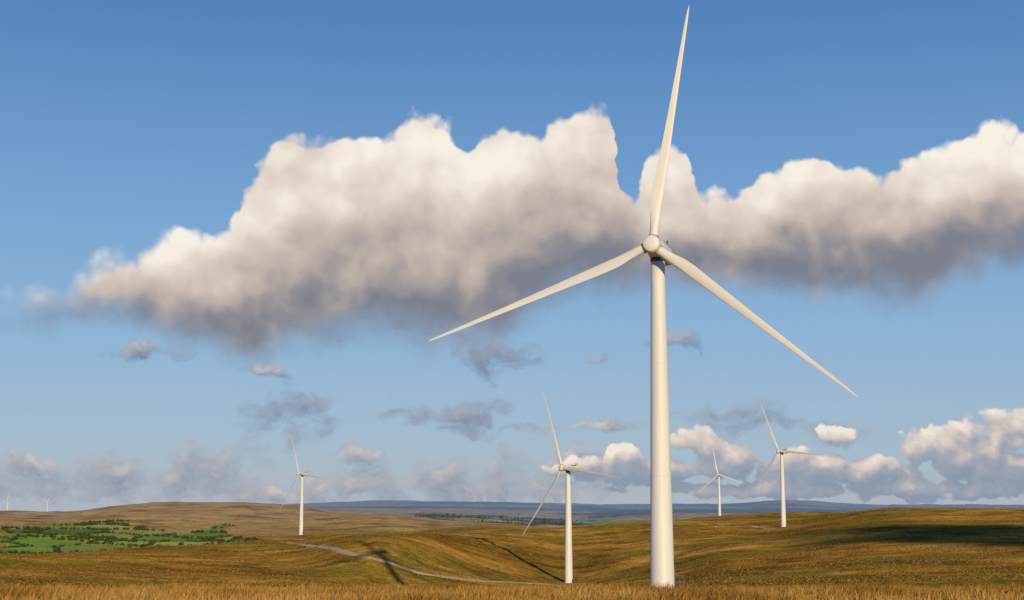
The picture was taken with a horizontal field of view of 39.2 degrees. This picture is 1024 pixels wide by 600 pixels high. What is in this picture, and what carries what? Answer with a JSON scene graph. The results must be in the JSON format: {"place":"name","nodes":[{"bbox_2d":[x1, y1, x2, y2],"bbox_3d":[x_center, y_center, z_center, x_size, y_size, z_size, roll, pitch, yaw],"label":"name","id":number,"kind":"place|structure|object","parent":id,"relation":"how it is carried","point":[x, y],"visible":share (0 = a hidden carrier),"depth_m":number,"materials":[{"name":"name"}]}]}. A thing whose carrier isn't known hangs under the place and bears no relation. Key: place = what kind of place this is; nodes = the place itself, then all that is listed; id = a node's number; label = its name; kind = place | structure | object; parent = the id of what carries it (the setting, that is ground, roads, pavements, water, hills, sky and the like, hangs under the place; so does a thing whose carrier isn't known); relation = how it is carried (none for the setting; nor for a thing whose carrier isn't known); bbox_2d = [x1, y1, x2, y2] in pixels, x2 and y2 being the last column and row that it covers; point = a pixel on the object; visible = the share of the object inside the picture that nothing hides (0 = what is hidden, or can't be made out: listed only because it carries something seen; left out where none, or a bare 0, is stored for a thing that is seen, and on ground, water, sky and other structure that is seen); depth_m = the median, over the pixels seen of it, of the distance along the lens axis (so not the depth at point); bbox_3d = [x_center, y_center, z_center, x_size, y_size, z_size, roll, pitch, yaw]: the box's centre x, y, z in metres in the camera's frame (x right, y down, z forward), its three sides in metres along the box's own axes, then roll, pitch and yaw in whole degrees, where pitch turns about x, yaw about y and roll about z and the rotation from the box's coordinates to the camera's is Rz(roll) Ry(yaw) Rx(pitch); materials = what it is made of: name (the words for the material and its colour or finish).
{"place":"outdoors","nodes":[
{"label":"outdoors","id":0,"kind":"place"},
{"bbox_2d":[282,542,564,585],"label":"gravel track","id":1,"kind":"structure","parent":0,"point":[342,551],"depth_m":625.88,"materials":[{"name":"grey gravel"}]},
{"bbox_2d":[0,500,1023,599],"bbox_3d":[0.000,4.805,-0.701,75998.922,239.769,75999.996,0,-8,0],"label":"moorland ground","id":2,"kind":"structure","parent":0,"point":[263,522],"depth_m":913.96,"materials":[{"name":"brown plant"}]},
{"bbox_2d":[0,519,259,554],"bbox_3d":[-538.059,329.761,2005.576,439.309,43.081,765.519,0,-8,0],"label":"hedgerow trees","id":3,"kind":"object","parent":2,"relation":"on","point":[81,535],"visible":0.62,"depth_m":2014.82,"materials":[{"name":"green plant"}]},
{"bbox_2d":[280,434,320,534],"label":"wind turbine","id":4,"kind":"object","parent":2,"relation":"on","point":[302,474],"visible":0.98,"depth_m":1519.98,"materials":[{"name":"white paint"}]},
{"bbox_2d":[0,579,1023,599],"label":"moor grass","id":5,"kind":"structure","parent":2,"relation":"on","point":[475,592],"depth_m":39.52,"materials":[{"name":"brown plant"}]},
{"bbox_2d":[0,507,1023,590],"bbox_3d":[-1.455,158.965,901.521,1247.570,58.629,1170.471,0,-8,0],"label":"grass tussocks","id":6,"kind":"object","parent":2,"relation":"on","point":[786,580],"depth_m":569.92,"materials":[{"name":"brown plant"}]},
{"bbox_2d":[415,511,621,525],"bbox_3d":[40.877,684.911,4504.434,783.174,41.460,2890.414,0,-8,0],"label":"conifer plantation","id":7,"kind":"object","parent":2,"relation":"on","point":[429,515],"visible":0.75,"depth_m":3956.42,"materials":[{"name":"green plant"}]},
{"bbox_2d":[523,392,618,582],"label":"wind turbine","id":8,"kind":"object","parent":2,"relation":"on","point":[568,469],"visible":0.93,"depth_m":784.81,"materials":[{"name":"white paint"}]},
{"bbox_2d":[427,7,857,588],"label":"wind turbine","id":9,"kind":"object","parent":2,"relation":"on","point":[659,251],"visible":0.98,"depth_m":268.92,"materials":[{"name":"white paint"}]},
{"bbox_2d":[674,569,690,587],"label":"door and steps","id":10,"kind":"structure","parent":9,"relation":"in","point":[682,581],"depth_m":265.47,"materials":[{"name":"grey metal"}]},
{"bbox_2d":[699,446,743,515],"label":"wind turbine","id":11,"kind":"object","parent":2,"relation":"on","point":[719,501],"visible":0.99,"depth_m":2248.35,"materials":[{"name":"white paint"}]},
{"bbox_2d":[750,403,824,526],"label":"wind turbine","id":12,"kind":"object","parent":2,"relation":"on","point":[782,488],"visible":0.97,"depth_m":1213.17,"materials":[{"name":"white paint"}]},
{"bbox_2d":[0,0,1023,511],"label":"sky","id":13,"kind":"structure","parent":0,"point":[230,230],"materials":[{"name":"blue"}]}
]}

